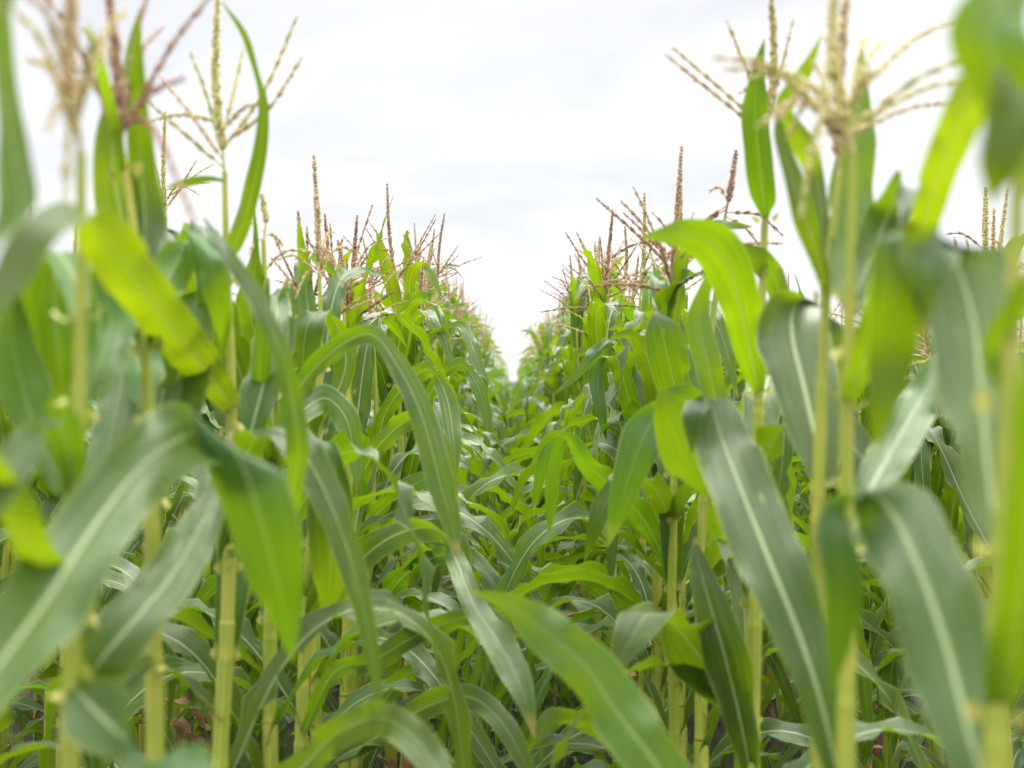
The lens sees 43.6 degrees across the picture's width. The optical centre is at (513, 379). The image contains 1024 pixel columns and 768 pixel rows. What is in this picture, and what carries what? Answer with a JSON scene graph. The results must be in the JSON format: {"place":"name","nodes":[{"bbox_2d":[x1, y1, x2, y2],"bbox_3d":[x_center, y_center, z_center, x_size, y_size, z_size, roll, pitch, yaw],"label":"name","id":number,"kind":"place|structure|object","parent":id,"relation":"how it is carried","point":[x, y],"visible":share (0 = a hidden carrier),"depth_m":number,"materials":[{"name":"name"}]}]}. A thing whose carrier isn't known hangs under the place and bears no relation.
{"place":"outdoors","nodes":[
{"label":"outdoors","id":0,"kind":"place"},
{"bbox_2d":[7,565,924,767],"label":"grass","id":1,"kind":"structure","parent":0,"point":[516,713],"depth_m":5.17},
{"bbox_2d":[7,382,925,767],"bbox_3d":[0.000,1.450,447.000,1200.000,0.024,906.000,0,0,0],"label":"ground","id":2,"kind":"structure","parent":0,"point":[719,736],"depth_m":5.24,"materials":[{"name":"soil"}]},
{"bbox_2d":[8,691,38,767],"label":"maize plant","id":3,"kind":"object","parent":2,"relation":"on","point":[19,712],"visible":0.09,"depth_m":4.14,"materials":[{"name":"green plant"}]},
{"bbox_2d":[11,666,44,741],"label":"maize plant","id":4,"kind":"object","parent":2,"relation":"on","point":[27,718],"visible":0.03,"depth_m":4.49,"materials":[{"name":"green plant"}]},
{"bbox_2d":[0,528,104,767],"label":"maize plant","id":5,"kind":"object","parent":2,"relation":"on","point":[91,759],"visible":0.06,"depth_m":2.48,"materials":[{"name":"green plant"}]},
{"bbox_2d":[0,575,139,751],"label":"maize plant","id":6,"kind":"object","parent":2,"relation":"on","point":[53,669],"visible":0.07,"depth_m":2.78,"materials":[{"name":"green plant"}]},
{"bbox_2d":[0,400,176,767],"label":"maize plant","id":7,"kind":"object","parent":2,"relation":"on","point":[130,571],"visible":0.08,"depth_m":2.77,"materials":[{"name":"green plant"}]},
{"bbox_2d":[0,0,213,767],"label":"maize plant","id":8,"kind":"object","parent":2,"relation":"on","point":[67,323],"visible":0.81,"depth_m":0.99,"materials":[{"name":"green plant"}]},
{"bbox_2d":[2,211,212,767],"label":"maize plant","id":9,"kind":"object","parent":2,"relation":"on","point":[49,508],"visible":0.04,"depth_m":2.98,"materials":[{"name":"green plant"}]},
{"bbox_2d":[27,228,216,767],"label":"maize plant","id":10,"kind":"object","parent":2,"relation":"on","point":[40,496],"visible":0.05,"depth_m":3.36,"materials":[{"name":"green plant"}]},
{"bbox_2d":[8,418,235,767],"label":"maize plant","id":11,"kind":"object","parent":2,"relation":"on","point":[135,537],"visible":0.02,"depth_m":3.14,"materials":[{"name":"green plant"}]},
{"bbox_2d":[0,399,258,755],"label":"maize plant","id":12,"kind":"object","parent":2,"relation":"on","point":[24,702],"depth_m":3.44,"materials":[{"name":"green plant"}]},
{"bbox_2d":[45,0,232,761],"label":"maize plant","id":13,"kind":"object","parent":2,"relation":"on","point":[135,615],"visible":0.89,"depth_m":1.32,"materials":[{"name":"green plant"}]},
{"bbox_2d":[86,439,196,745],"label":"maize plant","id":14,"kind":"object","parent":2,"relation":"on","point":[179,726],"visible":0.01,"depth_m":3.88,"materials":[{"name":"green plant"}]},
{"bbox_2d":[15,396,280,763],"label":"maize plant","id":15,"kind":"object","parent":2,"relation":"on","point":[132,546],"visible":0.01,"depth_m":3.75,"materials":[{"name":"green plant"}]},
{"bbox_2d":[0,0,303,709],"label":"maize plant","id":16,"kind":"object","parent":2,"relation":"on","point":[135,472],"visible":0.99,"depth_m":0.97,"materials":[{"name":"green plant"}]},
{"bbox_2d":[37,416,295,758],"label":"maize plant","id":17,"kind":"object","parent":2,"relation":"on","point":[195,738],"visible":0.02,"depth_m":3.98,"materials":[{"name":"green plant"}]},
{"bbox_2d":[24,415,326,761],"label":"maize plant","id":18,"kind":"object","parent":2,"relation":"on","point":[200,717],"visible":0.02,"depth_m":4.13,"materials":[{"name":"green plant"}]},
{"bbox_2d":[88,439,294,754],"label":"maize plant","id":19,"kind":"object","parent":2,"relation":"on","point":[176,513],"depth_m":4.36,"materials":[{"name":"green plant"}]},
{"bbox_2d":[16,111,375,767],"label":"maize plant","id":20,"kind":"object","parent":2,"relation":"on","point":[31,761],"visible":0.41,"depth_m":3.50,"materials":[{"name":"green plant"}]},
{"bbox_2d":[111,474,327,745],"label":"maize plant","id":21,"kind":"object","parent":2,"relation":"on","point":[187,501],"visible":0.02,"depth_m":4.51,"materials":[{"name":"green plant"}]},
{"bbox_2d":[192,397,247,756],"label":"maize plant","id":22,"kind":"object","parent":2,"relation":"on","point":[209,424],"visible":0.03,"depth_m":4.82,"materials":[{"name":"green plant"}]},
{"bbox_2d":[163,282,291,749],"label":"maize plant","id":23,"kind":"object","parent":2,"relation":"on","point":[210,415],"visible":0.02,"depth_m":4.64,"materials":[{"name":"green plant"}]},
{"bbox_2d":[0,0,471,767],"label":"maize plant","id":24,"kind":"object","parent":2,"relation":"on","point":[130,274],"visible":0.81,"depth_m":1.58,"materials":[{"name":"green plant"}]},
{"bbox_2d":[0,192,542,767],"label":"maize plant","id":25,"kind":"object","parent":2,"relation":"on","point":[344,448],"visible":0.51,"depth_m":2.08,"materials":[{"name":"green plant"}]},
{"bbox_2d":[192,213,452,767],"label":"maize plant","id":26,"kind":"object","parent":2,"relation":"on","point":[415,602],"visible":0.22,"depth_m":3.46,"materials":[{"name":"green plant"}]},
{"bbox_2d":[83,211,569,767],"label":"maize plant","id":27,"kind":"object","parent":2,"relation":"on","point":[423,665],"visible":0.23,"depth_m":2.67,"materials":[{"name":"green plant"}]},
{"bbox_2d":[137,154,535,767],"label":"maize plant","id":28,"kind":"object","parent":2,"relation":"on","point":[323,324],"visible":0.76,"depth_m":2.40,"materials":[{"name":"green plant"}]},
{"bbox_2d":[203,298,510,767],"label":"maize plant","id":29,"kind":"object","parent":2,"relation":"on","point":[396,628],"visible":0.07,"depth_m":3.67,"materials":[{"name":"green plant"}]},
{"bbox_2d":[173,291,544,767],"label":"maize plant","id":30,"kind":"object","parent":2,"relation":"on","point":[385,383],"visible":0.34,"depth_m":3.86,"materials":[{"name":"green plant"}]},
{"bbox_2d":[197,204,532,767],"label":"maize plant","id":31,"kind":"object","parent":2,"relation":"on","point":[384,440],"visible":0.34,"depth_m":2.94,"materials":[{"name":"green plant"}]},
{"bbox_2d":[205,196,540,767],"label":"maize plant","id":32,"kind":"object","parent":2,"relation":"on","point":[361,390],"visible":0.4,"depth_m":3.27,"materials":[{"name":"green plant"}]},
{"bbox_2d":[256,245,500,767],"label":"maize plant","id":33,"kind":"object","parent":2,"relation":"on","point":[449,410],"visible":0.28,"depth_m":3.31,"materials":[{"name":"green plant"}]},
{"bbox_2d":[283,297,515,754],"bbox_3d":[-0.357,0.580,4.635,0.804,1.929,0.803,0,0,-33],"label":"maize plant","id":34,"kind":"object","parent":2,"relation":"on","point":[437,721],"visible":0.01,"depth_m":4.64,"materials":[{"name":"green plant"}]},
{"bbox_2d":[293,183,516,763],"bbox_3d":[-0.416,0.425,4.069,0.786,2.110,0.630,0,0,10],"label":"maize plant","id":35,"kind":"object","parent":2,"relation":"on","point":[408,444],"visible":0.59,"depth_m":4.04,"materials":[{"name":"green plant"}]},
{"bbox_2d":[286,260,537,766],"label":"maize plant","id":36,"kind":"object","parent":2,"relation":"on","point":[466,437],"visible":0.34,"depth_m":4.21,"materials":[{"name":"green plant"}]},
{"bbox_2d":[325,214,519,727],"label":"maize plant","id":37,"kind":"object","parent":2,"relation":"on","point":[448,377],"visible":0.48,"depth_m":5.20,"materials":[{"name":"green plant"}]},
{"bbox_2d":[332,229,513,693],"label":"maize plant","id":38,"kind":"object","parent":2,"relation":"on","point":[447,315],"visible":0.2,"depth_m":5.46,"materials":[{"name":"green plant"}]},
{"bbox_2d":[278,244,573,767],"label":"maize plant","id":39,"kind":"object","parent":2,"relation":"on","point":[444,580],"visible":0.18,"depth_m":4.45,"materials":[{"name":"green plant"}]},
{"bbox_2d":[373,239,499,754],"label":"maize plant","id":40,"kind":"object","parent":2,"relation":"on","point":[482,458],"visible":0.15,"depth_m":4.85,"materials":[{"name":"green plant"}]},
{"bbox_2d":[356,238,517,719],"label":"maize plant","id":41,"kind":"object","parent":2,"relation":"on","point":[464,463],"visible":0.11,"depth_m":4.94,"materials":[{"name":"green plant"}]},
{"bbox_2d":[376,272,511,590],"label":"maize plant","id":42,"kind":"object","parent":2,"relation":"on","point":[457,383],"visible":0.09,"depth_m":6.84,"materials":[{"name":"green plant"}]},
{"bbox_2d":[396,230,504,576],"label":"maize plant","id":43,"kind":"object","parent":2,"relation":"on","point":[406,252],"visible":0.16,"depth_m":5.68,"materials":[{"name":"green plant"}]},
{"bbox_2d":[384,249,526,695],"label":"maize plant","id":44,"kind":"object","parent":2,"relation":"on","point":[490,436],"visible":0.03,"depth_m":5.67,"materials":[{"name":"green plant"}]},
{"bbox_2d":[397,223,518,583],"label":"maize plant","id":45,"kind":"object","parent":2,"relation":"on","point":[430,289],"visible":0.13,"depth_m":6.24,"materials":[{"name":"green plant"}]},
{"bbox_2d":[429,312,507,647],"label":"maize plant","id":46,"kind":"object","parent":2,"relation":"on","point":[486,441],"visible":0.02,"depth_m":6.44,"materials":[{"name":"green plant"}]},
{"bbox_2d":[429,287,512,609],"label":"maize plant","id":47,"kind":"object","parent":2,"relation":"on","point":[440,351],"visible":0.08,"depth_m":6.36,"materials":[{"name":"green plant"}]},
{"bbox_2d":[447,275,505,484],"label":"maize plant","id":48,"kind":"object","parent":2,"relation":"on","point":[496,422],"visible":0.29,"depth_m":7.89,"materials":[{"name":"green plant"}]},
{"bbox_2d":[455,279,501,576],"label":"maize plant","id":49,"kind":"object","parent":2,"relation":"on","point":[459,353],"visible":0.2,"depth_m":7.69,"materials":[{"name":"green plant"}]},
{"bbox_2d":[447,279,521,545],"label":"maize plant","id":50,"kind":"object","parent":2,"relation":"on","point":[457,309],"visible":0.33,"depth_m":7.21,"materials":[{"name":"green plant"}]},
{"bbox_2d":[450,288,529,503],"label":"maize plant","id":51,"kind":"object","parent":2,"relation":"on","point":[499,387],"visible":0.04,"depth_m":8.08,"materials":[{"name":"green plant"}]},
{"bbox_2d":[481,313,510,434],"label":"maize plant","id":52,"kind":"object","parent":2,"relation":"on","point":[493,392],"visible":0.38,"depth_m":12.59,"materials":[{"name":"green plant"}]},
{"bbox_2d":[470,331,568,549],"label":"maize plant","id":53,"kind":"object","parent":2,"relation":"on","point":[522,411],"visible":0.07,"depth_m":8.13,"materials":[{"name":"green plant"}]},
{"bbox_2d":[473,337,566,556],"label":"maize plant","id":54,"kind":"object","parent":2,"relation":"on","point":[545,352],"visible":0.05,"depth_m":8.50,"materials":[{"name":"green plant"}]},
{"bbox_2d":[508,309,555,521],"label":"maize plant","id":55,"kind":"object","parent":2,"relation":"on","point":[543,336],"visible":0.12,"depth_m":9.88,"materials":[{"name":"green plant"}]},
{"bbox_2d":[506,302,560,516],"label":"maize plant","id":56,"kind":"object","parent":2,"relation":"on","point":[522,404],"visible":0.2,"depth_m":8.96,"materials":[{"name":"green plant"}]},
{"bbox_2d":[508,320,562,551],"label":"maize plant","id":57,"kind":"object","parent":2,"relation":"on","point":[551,340],"visible":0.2,"depth_m":8.47,"materials":[{"name":"green plant"}]},
{"bbox_2d":[506,295,566,459],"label":"maize plant","id":58,"kind":"object","parent":2,"relation":"on","point":[555,385],"visible":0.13,"depth_m":8.19,"materials":[{"name":"green plant"}]},
{"bbox_2d":[498,313,574,617],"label":"maize plant","id":59,"kind":"object","parent":2,"relation":"on","point":[572,606],"visible":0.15,"depth_m":7.52,"materials":[{"name":"green plant"}]},
{"bbox_2d":[507,351,584,597],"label":"maize plant","id":60,"kind":"object","parent":2,"relation":"on","point":[527,463],"visible":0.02,"depth_m":6.48,"materials":[{"name":"green plant"}]},
{"bbox_2d":[469,255,648,711],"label":"maize plant","id":61,"kind":"object","parent":2,"relation":"on","point":[576,322],"visible":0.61,"depth_m":5.53,"materials":[{"name":"green plant"}]},
{"bbox_2d":[468,311,649,675],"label":"maize plant","id":62,"kind":"object","parent":2,"relation":"on","point":[565,352],"visible":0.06,"depth_m":5.92,"materials":[{"name":"green plant"}]},
{"bbox_2d":[494,304,638,667],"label":"maize plant","id":63,"kind":"object","parent":2,"relation":"on","point":[579,530],"visible":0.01,"depth_m":5.07,"materials":[{"name":"green plant"}]},
{"bbox_2d":[500,251,637,603],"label":"maize plant","id":64,"kind":"object","parent":2,"relation":"on","point":[515,443],"visible":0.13,"depth_m":6.68,"materials":[{"name":"green plant"}]},
{"bbox_2d":[459,255,689,762],"bbox_3d":[0.313,0.544,4.394,1.004,1.944,0.750,0,0,21],"label":"maize plant","id":65,"kind":"object","parent":2,"relation":"on","point":[495,468],"visible":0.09,"depth_m":4.36,"materials":[{"name":"green plant"}]},
{"bbox_2d":[429,209,727,767],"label":"maize plant","id":66,"kind":"object","parent":2,"relation":"on","point":[602,313],"visible":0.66,"depth_m":3.61,"materials":[{"name":"green plant"}]},
{"bbox_2d":[471,245,689,767],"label":"maize plant","id":67,"kind":"object","parent":2,"relation":"on","point":[542,420],"visible":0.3,"depth_m":4.40,"materials":[{"name":"green plant"}]},
{"bbox_2d":[524,252,651,598],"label":"maize plant","id":68,"kind":"object","parent":2,"relation":"on","point":[528,493],"visible":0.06,"depth_m":6.24,"materials":[{"name":"green plant"}]},
{"bbox_2d":[486,290,692,764],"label":"maize plant","id":69,"kind":"object","parent":2,"relation":"on","point":[586,496],"visible":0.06,"depth_m":4.56,"materials":[{"name":"green plant"}]},
{"bbox_2d":[490,252,691,721],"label":"maize plant","id":70,"kind":"object","parent":2,"relation":"on","point":[527,488],"visible":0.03,"depth_m":5.23,"materials":[{"name":"green plant"}]},
{"bbox_2d":[495,238,691,700],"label":"maize plant","id":71,"kind":"object","parent":2,"relation":"on","point":[581,287],"visible":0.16,"depth_m":5.68,"materials":[{"name":"green plant"}]},
{"bbox_2d":[501,241,693,758],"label":"maize plant","id":72,"kind":"object","parent":2,"relation":"on","point":[549,427],"visible":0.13,"depth_m":4.89,"materials":[{"name":"green plant"}]},
{"bbox_2d":[176,306,1023,543],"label":"distant maize","id":73,"kind":"object","parent":2,"relation":"on","point":[517,391],"visible":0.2,"depth_m":18.66,"materials":[{"name":"green plant"}]},
{"bbox_2d":[430,226,787,762],"bbox_3d":[0.357,0.492,4.035,1.112,1.976,0.888,0,0,-35],"label":"maize plant","id":74,"kind":"object","parent":2,"relation":"on","point":[580,432],"visible":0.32,"depth_m":4.08,"materials":[{"name":"green plant"}]},
{"bbox_2d":[448,266,809,767],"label":"maize plant","id":75,"kind":"object","parent":2,"relation":"on","point":[581,421],"visible":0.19,"depth_m":2.99,"materials":[{"name":"green plant"}]},
{"bbox_2d":[501,263,810,767],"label":"maize plant","id":76,"kind":"object","parent":2,"relation":"on","point":[803,498],"visible":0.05,"depth_m":3.85,"materials":[{"name":"green plant"}]},
{"bbox_2d":[454,276,877,750],"bbox_3d":[0.338,0.667,3.083,0.756,1.880,1.129,0,0,-37],"label":"maize plant","id":77,"kind":"object","parent":2,"relation":"on","point":[647,591],"visible":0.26,"depth_m":3.19,"materials":[{"name":"green plant"}]},
{"bbox_2d":[470,145,862,767],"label":"maize plant","id":78,"kind":"object","parent":2,"relation":"on","point":[670,300],"visible":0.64,"depth_m":2.54,"materials":[{"name":"green plant"}]},
{"bbox_2d":[531,193,807,767],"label":"maize plant","id":79,"kind":"object","parent":2,"relation":"on","point":[593,362],"visible":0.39,"depth_m":3.18,"materials":[{"name":"green plant"}]},
{"bbox_2d":[423,149,930,767],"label":"maize plant","id":80,"kind":"object","parent":2,"relation":"on","point":[651,431],"visible":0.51,"depth_m":2.22,"materials":[{"name":"green plant"}]},
{"bbox_2d":[480,174,906,767],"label":"maize plant","id":81,"kind":"object","parent":2,"relation":"on","point":[656,494],"visible":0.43,"depth_m":2.60,"materials":[{"name":"green plant"}]},
{"bbox_2d":[533,249,858,767],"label":"maize plant","id":82,"kind":"object","parent":2,"relation":"on","point":[611,552],"visible":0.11,"depth_m":3.38,"materials":[{"name":"green plant"}]},
{"bbox_2d":[686,354,798,696],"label":"maize plant","id":83,"kind":"object","parent":2,"relation":"on","point":[762,689],"visible":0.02,"depth_m":5.64,"materials":[{"name":"green plant"}]},
{"bbox_2d":[550,0,938,767],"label":"maize plant","id":84,"kind":"object","parent":2,"relation":"on","point":[712,656],"visible":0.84,"depth_m":1.81,"materials":[{"name":"green plant"}]},
{"bbox_2d":[468,0,1023,767],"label":"maize plant","id":85,"kind":"object","parent":2,"relation":"on","point":[878,348],"visible":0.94,"depth_m":1.25,"materials":[{"name":"green plant"}]},
{"bbox_2d":[721,355,807,690],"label":"maize plant","id":86,"kind":"object","parent":2,"relation":"on","point":[733,395],"visible":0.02,"depth_m":5.98,"materials":[{"name":"green plant"}]},
{"bbox_2d":[648,274,880,754],"bbox_3d":[1.001,0.546,4.885,1.069,1.904,0.697,0,0,-28],"label":"maize plant","id":87,"kind":"object","parent":2,"relation":"on","point":[740,376],"visible":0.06,"depth_m":4.91,"materials":[{"name":"green plant"}]},
{"bbox_2d":[648,396,918,765],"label":"maize plant","id":88,"kind":"object","parent":2,"relation":"on","point":[726,756],"depth_m":4.82,"materials":[{"name":"green plant"}]},
{"bbox_2d":[687,291,917,754],"bbox_3d":[1.091,0.579,4.668,0.878,1.832,0.872,0,0,38],"label":"maize plant","id":89,"kind":"object","parent":2,"relation":"on","point":[831,492],"visible":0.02,"depth_m":4.58,"materials":[{"name":"green plant"}]},
{"bbox_2d":[717,466,911,767],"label":"maize plant","id":90,"kind":"object","parent":2,"relation":"on","point":[807,480],"depth_m":4.47,"materials":[{"name":"green plant"}]},
{"bbox_2d":[772,414,860,719],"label":"maize plant","id":91,"kind":"object","parent":2,"relation":"on","point":[780,702],"visible":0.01,"depth_m":5.29,"materials":[{"name":"green plant"}]},
{"bbox_2d":[689,312,960,752],"bbox_3d":[1.238,0.597,4.222,1.010,2.044,0.837,0,0,-30],"label":"maize plant","id":92,"kind":"object","parent":2,"relation":"on","point":[798,467],"visible":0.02,"depth_m":4.29,"materials":[{"name":"green plant"}]},
{"bbox_2d":[687,379,964,767],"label":"maize plant","id":93,"kind":"object","parent":2,"relation":"on","point":[879,762],"visible":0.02,"depth_m":3.63,"materials":[{"name":"green plant"}]},
{"bbox_2d":[756,0,945,767],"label":"maize plant","id":94,"kind":"object","parent":2,"relation":"on","point":[799,338],"visible":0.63,"depth_m":1.43,"materials":[{"name":"green plant"}]},
{"bbox_2d":[772,383,956,767],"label":"maize plant","id":95,"kind":"object","parent":2,"relation":"on","point":[867,601],"visible":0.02,"depth_m":4.04,"materials":[{"name":"green plant"}]},
{"bbox_2d":[781,326,963,767],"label":"maize plant","id":96,"kind":"object","parent":2,"relation":"on","point":[921,461],"visible":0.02,"depth_m":3.30,"materials":[{"name":"green plant"}]},
{"bbox_2d":[781,327,965,767],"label":"maize plant","id":97,"kind":"object","parent":2,"relation":"on","point":[936,485],"visible":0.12,"depth_m":3.36,"materials":[{"name":"green plant"}]},
{"bbox_2d":[760,342,1023,767],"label":"maize plant","id":98,"kind":"object","parent":2,"relation":"on","point":[950,501],"visible":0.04,"depth_m":3.22,"materials":[{"name":"green plant"}]},
{"bbox_2d":[760,375,1023,766],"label":"maize plant","id":99,"kind":"object","parent":2,"relation":"on","point":[869,573],"visible":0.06,"depth_m":3.84,"materials":[{"name":"green plant"}]},
{"bbox_2d":[761,208,1023,767],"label":"maize plant","id":100,"kind":"object","parent":2,"relation":"on","point":[889,674],"visible":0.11,"depth_m":3.04,"materials":[{"name":"green plant"}]},
{"bbox_2d":[773,187,1023,767],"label":"maize plant","id":101,"kind":"object","parent":2,"relation":"on","point":[970,535],"visible":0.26,"depth_m":3.10,"materials":[{"name":"green plant"}]},
{"bbox_2d":[814,0,1023,767],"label":"maize plant","id":102,"kind":"object","parent":2,"relation":"on","point":[964,665],"visible":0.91,"depth_m":0.85,"materials":[{"name":"green plant"}]},
{"bbox_2d":[855,187,1023,767],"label":"maize plant","id":103,"kind":"object","parent":2,"relation":"on","point":[903,748],"visible":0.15,"depth_m":2.84,"materials":[{"name":"green plant"}]},
{"bbox_2d":[857,197,1023,767],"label":"maize plant","id":104,"kind":"object","parent":2,"relation":"on","point":[949,457],"visible":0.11,"depth_m":2.80,"materials":[{"name":"green plant"}]},
{"bbox_2d":[885,267,1023,767],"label":"maize plant","id":105,"kind":"object","parent":2,"relation":"on","point":[978,562],"visible":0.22,"depth_m":2.42,"materials":[{"name":"green plant"}]},
{"bbox_2d":[0,0,1023,381],"label":"sky","id":106,"kind":"structure","parent":0,"point":[507,120],"materials":[{"name":"white"}]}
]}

